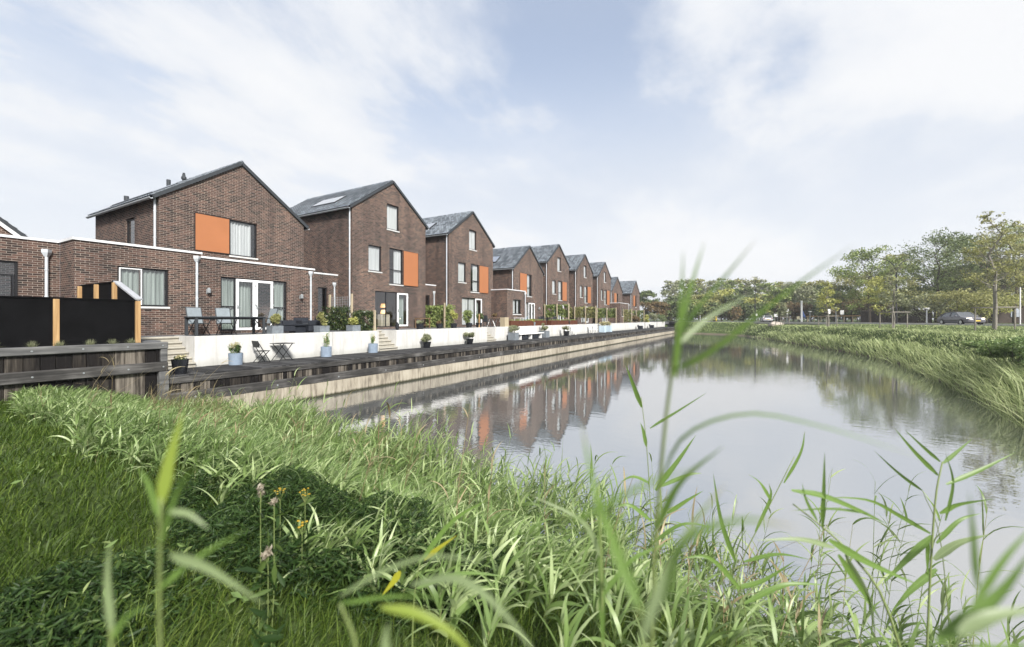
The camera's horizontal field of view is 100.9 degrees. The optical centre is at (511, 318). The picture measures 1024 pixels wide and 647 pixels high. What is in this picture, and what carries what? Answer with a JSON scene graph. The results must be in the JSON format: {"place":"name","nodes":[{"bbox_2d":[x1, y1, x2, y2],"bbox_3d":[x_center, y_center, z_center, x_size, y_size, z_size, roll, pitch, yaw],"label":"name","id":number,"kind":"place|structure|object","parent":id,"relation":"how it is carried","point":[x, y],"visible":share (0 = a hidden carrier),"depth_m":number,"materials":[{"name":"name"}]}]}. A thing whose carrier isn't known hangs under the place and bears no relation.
{"place":"outdoors","nodes":[
{"label":"outdoors","id":0,"kind":"place"},
{"bbox_2d":[141,321,675,342],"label":"terrace pavement","id":1,"kind":"structure","parent":0,"point":[666,322],"depth_m":20.32,"materials":[{"name":"grey concrete"}]},
{"bbox_2d":[0,217,27,295],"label":"brick house","id":2,"kind":"structure","parent":1,"relation":"on","point":[6,228],"depth_m":17.59,"materials":[{"name":"black brick"}]},
{"bbox_2d":[77,281,142,300],"bbox_3d":[-12.854,-0.266,13.426,4.658,1.831,0.200,0,0,30],"label":"privacy fence","id":3,"kind":"object","parent":1,"relation":"on","point":[105,290],"visible":0.41,"depth_m":13.41,"materials":[{"name":"black wood"}]},
{"bbox_2d":[0,160,314,335],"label":"brick house","id":4,"kind":"structure","parent":1,"relation":"on","point":[231,236],"depth_m":18.49,"materials":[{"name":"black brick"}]},
{"bbox_2d":[117,266,169,308],"bbox_3d":[-14.115,-1.176,16.186,0.262,1.542,1.620,0,0,30],"label":"window","id":5,"kind":"structure","parent":4,"relation":"in","point":[152,279],"depth_m":16.40,"materials":[{"name":"white glass"}]},
{"bbox_2d":[221,277,235,330],"bbox_3d":[-12.679,-0.670,18.815,0.147,2.374,0.644,0,0,30],"label":"window","id":6,"kind":"structure","parent":4,"relation":"in","point":[228,284],"depth_m":18.90,"materials":[{"name":"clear glass"}]},
{"bbox_2d":[229,220,257,259],"bbox_3d":[-13.041,-3.811,20.484,0.262,1.772,1.330,0,0,30],"label":"window","id":7,"kind":"structure","parent":4,"relation":"in","point":[240,232],"depth_m":20.53,"materials":[{"name":"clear glass"}]},
{"bbox_2d":[236,279,255,329],"bbox_3d":[-12.199,-0.655,19.416,0.130,2.310,0.860,0,0,30],"label":"glass door","id":8,"kind":"structure","parent":4,"relation":"in","point":[237,280],"depth_m":19.27,"materials":[{"name":"white"}]},
{"bbox_2d":[255,280,273,329],"bbox_3d":[-11.781,-0.655,20.147,0.130,2.310,0.855,0,0,30],"label":"glass door","id":9,"kind":"structure","parent":4,"relation":"in","point":[256,281],"depth_m":19.86,"materials":[{"name":"white"}]},
{"bbox_2d":[272,281,285,319],"bbox_3d":[-11.511,-0.670,20.859,0.147,2.374,0.674,0,0,30],"label":"window","id":10,"kind":"structure","parent":4,"relation":"in","point":[278,285],"depth_m":20.92,"materials":[{"name":"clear glass"}]},
{"bbox_2d":[185,307,210,334],"bbox_3d":[-12.379,0.098,16.684,0.734,1.126,0.585,0,0,26],"label":"sling chair","id":11,"kind":"object","parent":1,"relation":"on","point":[193,311],"visible":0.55,"depth_m":16.77,"materials":[{"name":"grey fabric"}]},
{"bbox_2d":[184,316,265,335],"bbox_3d":[-11.288,0.278,16.758,0.870,0.745,2.600,0,0,30],"label":"dining table","id":12,"kind":"object","parent":1,"relation":"on","point":[194,318],"visible":0.83,"depth_m":15.89,"materials":[{"name":"black metal"}]},
{"bbox_2d":[215,308,236,334],"bbox_3d":[-11.876,0.098,17.563,0.734,1.126,0.585,0,0,35],"label":"sling chair","id":13,"kind":"object","parent":1,"relation":"on","point":[225,312],"visible":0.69,"depth_m":17.67,"materials":[{"name":"grey fabric"}]},
{"bbox_2d":[266,313,283,333],"bbox_3d":[-10.152,0.182,18.142,0.513,0.936,0.516,0,0,30],"label":"square planter","id":14,"kind":"object","parent":1,"relation":"on","point":[275,318],"visible":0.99,"depth_m":18.04,"materials":[{"name":"grey concrete"}]},
{"bbox_2d":[321,305,349,330],"bbox_3d":[-9.904,0.003,23.929,2.356,1.617,0.902,0,0,30],"label":"hedge","id":15,"kind":"object","parent":1,"relation":"on","point":[333,316],"visible":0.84,"depth_m":23.70,"materials":[{"name":"green plant"}]},
{"bbox_2d":[290,180,428,328],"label":"brick house","id":16,"kind":"structure","parent":1,"relation":"on","point":[364,246],"depth_m":27.01,"materials":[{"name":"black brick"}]},
{"bbox_2d":[368,245,381,272],"bbox_3d":[-8.695,-3.771,26.679,0.262,1.692,1.120,0,0,30],"label":"window","id":17,"kind":"structure","parent":16,"relation":"in","point":[374,252],"depth_m":26.84,"materials":[{"name":"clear glass"}]},
{"bbox_2d":[387,204,399,232],"bbox_3d":[-7.941,-6.656,27.999,0.262,1.722,1.120,0,0,30],"label":"window","id":18,"kind":"structure","parent":16,"relation":"in","point":[392,211],"depth_m":28.16,"materials":[{"name":"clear glass"}]},
{"bbox_2d":[389,248,403,285],"bbox_3d":[-7.794,-3.446,28.255,0.262,2.442,1.290,0,0,30],"label":"window","id":19,"kind":"structure","parent":16,"relation":"in","point":[397,270],"depth_m":28.55,"materials":[{"name":"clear glass"}]},
{"bbox_2d":[351,309,377,330],"bbox_3d":[-8.059,0.109,22.984,1.818,1.347,0.812,0,0,30],"label":"hedge","id":20,"kind":"object","parent":1,"relation":"on","point":[362,322],"visible":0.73,"depth_m":22.79,"materials":[{"name":"green plant"}]},
{"bbox_2d":[425,304,455,327],"bbox_3d":[-5.698,-0.167,32.146,3.345,1.958,0.892,0,0,30],"label":"hedge","id":21,"kind":"object","parent":1,"relation":"on","point":[434,316],"visible":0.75,"depth_m":31.92,"materials":[{"name":"green plant"}]},
{"bbox_2d":[422,211,494,326],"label":"brick house","id":22,"kind":"structure","parent":1,"relation":"on","point":[459,247],"depth_m":34.75,"materials":[{"name":"black brick"}]},
{"bbox_2d":[462,297,474,324],"bbox_3d":[-3.727,-0.630,35.488,0.147,2.294,1.941,0,0,30],"label":"window","id":23,"kind":"structure","parent":22,"relation":"in","point":[467,303],"depth_m":35.50,"materials":[{"name":"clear glass"}]},
{"bbox_2d":[471,245,544,325],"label":"brick house","id":24,"kind":"structure","parent":1,"relation":"on","point":[518,273],"depth_m":41.94,"materials":[{"name":"black brick"}]},
{"bbox_2d":[509,319,545,326],"bbox_3d":[1.429,0.315,38.265,0.517,0.670,6.882,0,0,30],"label":"steel planter","id":25,"kind":"object","parent":1,"relation":"on","point":[519,322],"visible":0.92,"depth_m":37.52,"materials":[{"name":"brown metal"}]},
{"bbox_2d":[527,244,569,320],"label":"brick house","id":26,"kind":"structure","parent":1,"relation":"on","point":[553,262],"depth_m":51.14,"materials":[{"name":"brick"}]},
{"bbox_2d":[543,303,570,318],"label":"hedge","id":27,"kind":"object","parent":1,"relation":"on","point":[562,313],"visible":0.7,"depth_m":47.33,"materials":[{"name":"green plant"}]},
{"bbox_2d":[565,254,593,323],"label":"brick house","id":28,"kind":"structure","parent":1,"relation":"on","point":[581,273],"depth_m":58.91,"materials":[{"name":"brick"}]},
{"bbox_2d":[569,306,596,323],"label":"hedge","id":29,"kind":"object","parent":1,"relation":"on","point":[579,311],"visible":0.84,"depth_m":55.43,"materials":[{"name":"green plant"}]},
{"bbox_2d":[589,262,611,322],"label":"brick house","id":30,"kind":"structure","parent":1,"relation":"on","point":[602,278],"depth_m":66.93,"materials":[{"name":"brick"}]},
{"bbox_2d":[610,277,629,322],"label":"brick house","id":31,"kind":"structure","parent":1,"relation":"on","point":[616,294],"depth_m":73.50,"materials":[{"name":"black"}]},
{"bbox_2d":[619,281,639,321],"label":"brick house","id":32,"kind":"structure","parent":1,"relation":"on","point":[630,294],"depth_m":82.64,"materials":[{"name":"black"}]},
{"bbox_2d":[640,290,661,316],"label":"tree","id":33,"kind":"object","parent":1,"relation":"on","point":[644,295],"visible":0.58,"depth_m":110.18,"materials":[{"name":"green plant"}]},
{"bbox_2d":[640,301,671,318],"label":"tree","id":34,"kind":"object","parent":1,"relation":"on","point":[654,307],"visible":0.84,"depth_m":107.00,"materials":[{"name":"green plant"}]},
{"bbox_2d":[0,319,1023,646],"bbox_3d":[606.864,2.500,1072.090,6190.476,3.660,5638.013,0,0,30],"label":"ground","id":35,"kind":"structure","parent":0,"point":[702,329],"depth_m":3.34,"materials":[{"name":"green plant"}]},
{"bbox_2d":[0,341,168,400],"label":"timber retaining wall","id":36,"kind":"structure","parent":35,"relation":"on","point":[75,366],"depth_m":11.08,"materials":[{"name":"grey wood"}]},
{"bbox_2d":[104,541,149,646],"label":"reed","id":37,"kind":"object","parent":35,"relation":"on","point":[109,609],"visible":1,"depth_m":0.34,"materials":[{"name":"green plant"}]},
{"bbox_2d":[0,537,288,646],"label":"corner herbs","id":38,"kind":"object","parent":35,"relation":"on","point":[49,630],"visible":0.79,"depth_m":2.19,"materials":[{"name":"green plant"}]},
{"bbox_2d":[147,381,252,417],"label":"dry grass","id":39,"kind":"structure","parent":35,"relation":"on","point":[201,399],"depth_m":11.27,"materials":[{"name":"plant"}]},
{"bbox_2d":[138,413,263,646],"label":"reed","id":40,"kind":"object","parent":35,"relation":"on","point":[185,561],"visible":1,"depth_m":0.34,"materials":[{"name":"green plant"}]},
{"bbox_2d":[235,483,270,646],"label":"thistle","id":41,"kind":"object","parent":35,"relation":"on","point":[262,565],"visible":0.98,"depth_m":1.90,"materials":[{"name":"green plant"}]},
{"bbox_2d":[248,545,286,646],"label":"thistle","id":42,"kind":"object","parent":35,"relation":"on","point":[265,555],"visible":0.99,"depth_m":1.89,"materials":[{"name":"green plant"}]},
{"bbox_2d":[256,497,284,644],"bbox_3d":[-1.090,1.192,1.911,0.180,0.785,0.091,0,0,22],"label":"thistle","id":43,"kind":"object","parent":35,"relation":"on","point":[272,637],"visible":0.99,"depth_m":1.90,"materials":[{"name":"green plant"}]},
{"bbox_2d":[270,488,293,571],"bbox_3d":[-1.421,1.317,2.597,0.132,0.559,0.107,0,0,18],"label":"tansy","id":44,"kind":"object","parent":35,"relation":"on","point":[277,514],"visible":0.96,"depth_m":2.60,"materials":[{"name":"green plant"}]},
{"bbox_2d":[284,520,313,588],"bbox_3d":[-1.201,1.367,2.388,0.159,0.445,0.127,0,0,30],"label":"tansy","id":45,"kind":"object","parent":35,"relation":"on","point":[296,543],"visible":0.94,"depth_m":2.40,"materials":[{"name":"green plant"}]},
{"bbox_2d":[293,488,315,560],"bbox_3d":[-1.273,1.321,2.618,0.165,0.549,0.137,0,0,-21],"label":"tansy","id":46,"kind":"object","parent":35,"relation":"on","point":[302,502],"visible":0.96,"depth_m":2.61,"materials":[{"name":"green plant"}]},
{"bbox_2d":[165,452,519,638],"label":"ditch herbs","id":47,"kind":"object","parent":35,"relation":"on","point":[240,513],"visible":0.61,"depth_m":2.71,"materials":[{"name":"green plant"}]},
{"bbox_2d":[0,449,762,646],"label":"meadow herbs","id":48,"kind":"object","parent":35,"relation":"on","point":[236,595],"visible":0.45,"depth_m":2.38,"materials":[{"name":"green plant"}]},
{"bbox_2d":[169,327,674,410],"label":"quay wall","id":49,"kind":"structure","parent":35,"relation":"on","point":[343,376],"depth_m":19.06,"materials":[{"name":"concrete"}]},
{"bbox_2d":[168,327,668,377],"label":"boardwalk","id":50,"kind":"structure","parent":49,"relation":"on","point":[192,371],"depth_m":18.92,"materials":[{"name":"grey wood"}]},
{"bbox_2d":[141,336,195,368],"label":"garden steps","id":51,"kind":"structure","parent":50,"relation":"on","point":[175,347],"depth_m":15.23,"materials":[{"name":"beige concrete"}]},
{"bbox_2d":[171,355,188,374],"bbox_3d":[-10.412,1.415,13.263,0.460,0.609,0.460,0,0,30],"label":"flower pot","id":52,"kind":"object","parent":50,"relation":"on","point":[178,361],"visible":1,"depth_m":13.15,"materials":[{"name":"black ceramic"}]},
{"bbox_2d":[227,342,242,364],"bbox_3d":[-10.421,1.285,15.934,0.490,0.870,0.478,0,0,-20],"label":"flower pot","id":53,"kind":"object","parent":50,"relation":"on","point":[236,358],"visible":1,"depth_m":15.81,"materials":[{"name":"ceramic"}]},
{"bbox_2d":[178,331,378,366],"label":"garden wall","id":54,"kind":"structure","parent":50,"relation":"on","point":[207,350],"depth_m":17.66,"materials":[{"name":"white concrete"}]},
{"bbox_2d":[376,330,397,350],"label":"garden steps","id":55,"kind":"structure","parent":50,"relation":"on","point":[385,344],"depth_m":23.50,"materials":[{"name":"beige concrete"}]},
{"bbox_2d":[381,327,486,349],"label":"garden wall","id":56,"kind":"structure","parent":50,"relation":"on","point":[404,339],"depth_m":26.64,"materials":[{"name":"white concrete"}]},
{"bbox_2d":[487,322,643,340],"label":"garden wall","id":57,"kind":"structure","parent":50,"relation":"on","point":[499,333],"depth_m":43.21,"materials":[{"name":"white concrete"}]},
{"bbox_2d":[339,555,530,646],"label":"reed","id":58,"kind":"object","parent":35,"relation":"on","point":[419,614],"visible":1,"depth_m":0.33,"materials":[{"name":"green plant"}]},
{"bbox_2d":[382,500,507,646],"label":"reed","id":59,"kind":"object","parent":35,"relation":"on","point":[428,551],"visible":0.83,"depth_m":1.30,"materials":[{"name":"green plant"}]},
{"bbox_2d":[531,483,676,646],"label":"reed","id":60,"kind":"object","parent":35,"relation":"on","point":[602,591],"visible":0.87,"depth_m":0.78,"materials":[{"name":"green plant"}]},
{"bbox_2d":[581,423,724,646],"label":"reed","id":61,"kind":"object","parent":35,"relation":"on","point":[656,600],"visible":0.93,"depth_m":0.27,"materials":[{"name":"green plant"}]},
{"bbox_2d":[617,366,705,566],"bbox_3d":[0.767,0.930,2.099,0.506,1.418,0.023,0,0,1],"label":"reed","id":62,"kind":"object","parent":35,"relation":"on","point":[671,469],"visible":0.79,"depth_m":2.10,"materials":[{"name":"green plant"}]},
{"bbox_2d":[660,280,679,301],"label":"tree","id":63,"kind":"object","parent":35,"relation":"on","point":[673,288],"visible":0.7,"depth_m":132.10,"materials":[{"name":"green plant"}]},
{"bbox_2d":[657,300,693,320],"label":"shrub","id":64,"kind":"object","parent":35,"relation":"on","point":[674,303],"visible":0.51,"depth_m":107.20,"materials":[{"name":"green plant"}]},
{"bbox_2d":[573,468,797,604],"bbox_3d":[0.095,0.840,0.243,0.115,1.514,0.026,0,0,21],"label":"reed","id":65,"kind":"object","parent":35,"relation":"on","point":[684,541],"visible":1,"depth_m":0.24,"materials":[{"name":"green plant"}]},
{"bbox_2d":[701,300,736,320],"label":"shrub","id":66,"kind":"object","parent":35,"relation":"on","point":[716,306],"visible":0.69,"depth_m":107.25,"materials":[{"name":"green plant"}]},
{"bbox_2d":[685,475,823,646],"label":"reed","id":67,"kind":"object","parent":35,"relation":"on","point":[764,592],"visible":0.98,"depth_m":1.80,"materials":[{"name":"green plant"}]},
{"bbox_2d":[733,301,776,320],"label":"shrub","id":68,"kind":"object","parent":35,"relation":"on","point":[751,307],"visible":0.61,"depth_m":106.72,"materials":[{"name":"green plant"}]},
{"bbox_2d":[726,432,809,646],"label":"reed","id":69,"kind":"object","parent":35,"relation":"on","point":[756,558],"visible":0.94,"depth_m":2.00,"materials":[{"name":"green plant"}]},
{"bbox_2d":[760,287,793,321],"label":"tree","id":70,"kind":"object","parent":35,"relation":"on","point":[775,291],"visible":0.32,"depth_m":113.32,"materials":[{"name":"green plant"}]},
{"bbox_2d":[650,240,913,646],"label":"reed","id":71,"kind":"object","parent":35,"relation":"on","point":[682,324],"visible":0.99,"depth_m":0.38,"materials":[{"name":"green plant"}]},
{"bbox_2d":[770,301,812,321],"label":"shrub","id":72,"kind":"object","parent":35,"relation":"on","point":[791,306],"visible":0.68,"depth_m":106.11,"materials":[{"name":"green plant"}]},
{"bbox_2d":[781,284,818,321],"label":"tree","id":73,"kind":"object","parent":35,"relation":"on","point":[808,289],"visible":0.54,"depth_m":111.13,"materials":[{"name":"green plant"}]},
{"bbox_2d":[815,282,841,326],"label":"young tree","id":74,"kind":"object","parent":35,"relation":"on","point":[822,298],"visible":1,"depth_m":55.88,"materials":[{"name":"green plant"}]},
{"bbox_2d":[813,283,854,321],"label":"tree","id":75,"kind":"object","parent":35,"relation":"on","point":[846,288],"visible":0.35,"depth_m":98.93,"materials":[{"name":"green plant"}]},
{"bbox_2d":[763,453,917,646],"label":"reed","id":76,"kind":"object","parent":35,"relation":"on","point":[853,573],"visible":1,"depth_m":1.20,"materials":[{"name":"green plant"}]},
{"bbox_2d":[669,321,1023,325],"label":"road","id":77,"kind":"structure","parent":35,"relation":"on","point":[945,324],"depth_m":57.36,"materials":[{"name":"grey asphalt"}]},
{"bbox_2d":[823,270,872,321],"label":"tree","id":78,"kind":"object","parent":35,"relation":"on","point":[845,282],"visible":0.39,"depth_m":95.92,"materials":[{"name":"green plant"}]},
{"bbox_2d":[689,322,1023,430],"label":"bank reeds","id":79,"kind":"object","parent":35,"relation":"on","point":[980,391],"visible":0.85,"depth_m":23.67,"materials":[{"name":"green plant"}]},
{"bbox_2d":[823,299,891,319],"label":"shrub","id":80,"kind":"object","parent":35,"relation":"on","point":[858,307],"visible":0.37,"depth_m":92.02,"materials":[{"name":"green plant"}]},
{"bbox_2d":[825,245,919,322],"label":"tree","id":81,"kind":"object","parent":35,"relation":"on","point":[866,255],"visible":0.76,"depth_m":73.47,"materials":[{"name":"green plant"}]},
{"bbox_2d":[861,275,906,322],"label":"tree","id":82,"kind":"object","parent":35,"relation":"on","point":[870,289],"visible":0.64,"depth_m":65.53,"materials":[{"name":"green plant"}]},
{"bbox_2d":[860,252,922,310],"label":"tree","id":83,"kind":"object","parent":35,"relation":"on","point":[908,281],"visible":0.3,"depth_m":79.00,"materials":[{"name":"green plant"}]},
{"bbox_2d":[876,266,909,327],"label":"young tree","id":84,"kind":"object","parent":35,"relation":"on","point":[892,297],"visible":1,"depth_m":43.90,"materials":[{"name":"green plant"}]},
{"bbox_2d":[860,310,931,322],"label":"board fence","id":85,"kind":"object","parent":35,"relation":"on","point":[874,317],"visible":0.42,"depth_m":72.59,"materials":[{"name":"brown wood"}]},
{"bbox_2d":[873,261,955,309],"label":"tree","id":86,"kind":"object","parent":35,"relation":"on","point":[926,270],"visible":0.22,"depth_m":82.74,"materials":[{"name":"green plant"}]},
{"bbox_2d":[835,428,1013,646],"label":"reed","id":87,"kind":"object","parent":35,"relation":"on","point":[921,546],"visible":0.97,"depth_m":1.60,"materials":[{"name":"green plant"}]},
{"bbox_2d":[881,291,968,322],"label":"shrub","id":88,"kind":"object","parent":35,"relation":"on","point":[921,302],"visible":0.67,"depth_m":63.05,"materials":[{"name":"green plant"}]},
{"bbox_2d":[878,454,980,646],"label":"reed","id":89,"kind":"object","parent":35,"relation":"on","point":[947,531],"visible":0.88,"depth_m":1.70,"materials":[{"name":"green plant"}]},
{"bbox_2d":[886,227,1007,322],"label":"tree","id":90,"kind":"object","parent":35,"relation":"on","point":[961,238],"visible":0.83,"depth_m":68.75,"materials":[{"name":"green plant"}]},
{"bbox_2d":[904,288,1023,317],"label":"shrub","id":91,"kind":"object","parent":35,"relation":"on","point":[967,295],"visible":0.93,"depth_m":58.80,"materials":[{"name":"green plant"}]},
{"bbox_2d":[923,235,1022,311],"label":"tree","id":92,"kind":"object","parent":35,"relation":"on","point":[951,277],"visible":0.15,"depth_m":76.08,"materials":[{"name":"green plant"}]},
{"bbox_2d":[934,260,1023,322],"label":"brown building","id":93,"kind":"structure","parent":35,"relation":"on","point":[1003,317],"depth_m":73.81,"materials":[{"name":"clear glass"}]},
{"bbox_2d":[934,494,1023,646],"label":"reed","id":94,"kind":"object","parent":35,"relation":"on","point":[982,613],"visible":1,"depth_m":0.29,"materials":[{"name":"green plant"}]},
{"bbox_2d":[946,250,1023,322],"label":"tree","id":95,"kind":"object","parent":35,"relation":"on","point":[984,259],"visible":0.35,"depth_m":65.70,"materials":[{"name":"green plant"}]},
{"bbox_2d":[948,292,1023,320],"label":"shrub","id":96,"kind":"object","parent":35,"relation":"on","point":[959,308],"visible":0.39,"depth_m":61.34,"materials":[{"name":"green plant"}]},
{"bbox_2d":[957,211,1023,328],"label":"young tree","id":97,"kind":"object","parent":35,"relation":"on","point":[994,266],"visible":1,"depth_m":32.95,"materials":[{"name":"green plant"}]},
{"bbox_2d":[971,224,1023,323],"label":"tree","id":98,"kind":"object","parent":35,"relation":"on","point":[1017,248],"visible":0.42,"depth_m":61.98,"materials":[{"name":"green plant"}]},
{"bbox_2d":[976,336,1023,363],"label":"bramble bush","id":99,"kind":"object","parent":35,"relation":"on","point":[997,349],"visible":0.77,"depth_m":18.14,"materials":[{"name":"green plant"}]},
{"bbox_2d":[979,219,1023,307],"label":"tree","id":100,"kind":"object","parent":35,"relation":"on","point":[1021,231],"visible":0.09,"depth_m":70.95,"materials":[{"name":"green plant"}]},
{"bbox_2d":[0,0,1023,318],"label":"sky","id":101,"kind":"structure","parent":0,"point":[631,136],"materials":[{"name":"white"}]},
{"bbox_2d":[269,333,1023,646],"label":"water","id":102,"kind":"structure","parent":0,"point":[557,400],"depth_m":10.98,"materials":[{"name":"grey liquid"}]},
{"bbox_2d":[25,355,857,645],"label":"dry reeds","id":103,"kind":"object","parent":102,"relation":"on","point":[661,528],"depth_m":3.90,"materials":[{"name":"green plant"}]},
{"bbox_2d":[4,384,1023,646],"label":"reed bed","id":104,"kind":"object","parent":102,"relation":"on","point":[562,552],"depth_m":3.89,"materials":[{"name":"green plant"}]},
{"bbox_2d":[271,370,1023,644],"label":"tall reeds","id":105,"kind":"object","parent":102,"relation":"on","point":[883,578],"depth_m":4.54,"materials":[{"name":"green plant"}]},
{"bbox_2d":[823,323,1023,336],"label":"verge grass","id":106,"kind":"structure","parent":0,"point":[956,326],"depth_m":38.97,"materials":[{"name":"green plant"}]},
{"label":"road","id":107,"kind":"structure","parent":0,"visible":0},
{"bbox_2d":[937,312,985,323],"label":"driving car","id":108,"kind":"object","parent":107,"relation":"on","point":[957,317],"visible":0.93,"depth_m":45.38,"materials":[{"name":"paint"}]},
{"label":"planter soil","id":109,"kind":"structure","parent":0,"visible":0},
{"bbox_2d":[0,296,140,347],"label":"privacy fence","id":110,"kind":"object","parent":109,"relation":"on","point":[41,321],"visible":0.81,"depth_m":10.99,"materials":[{"name":"black wood"}]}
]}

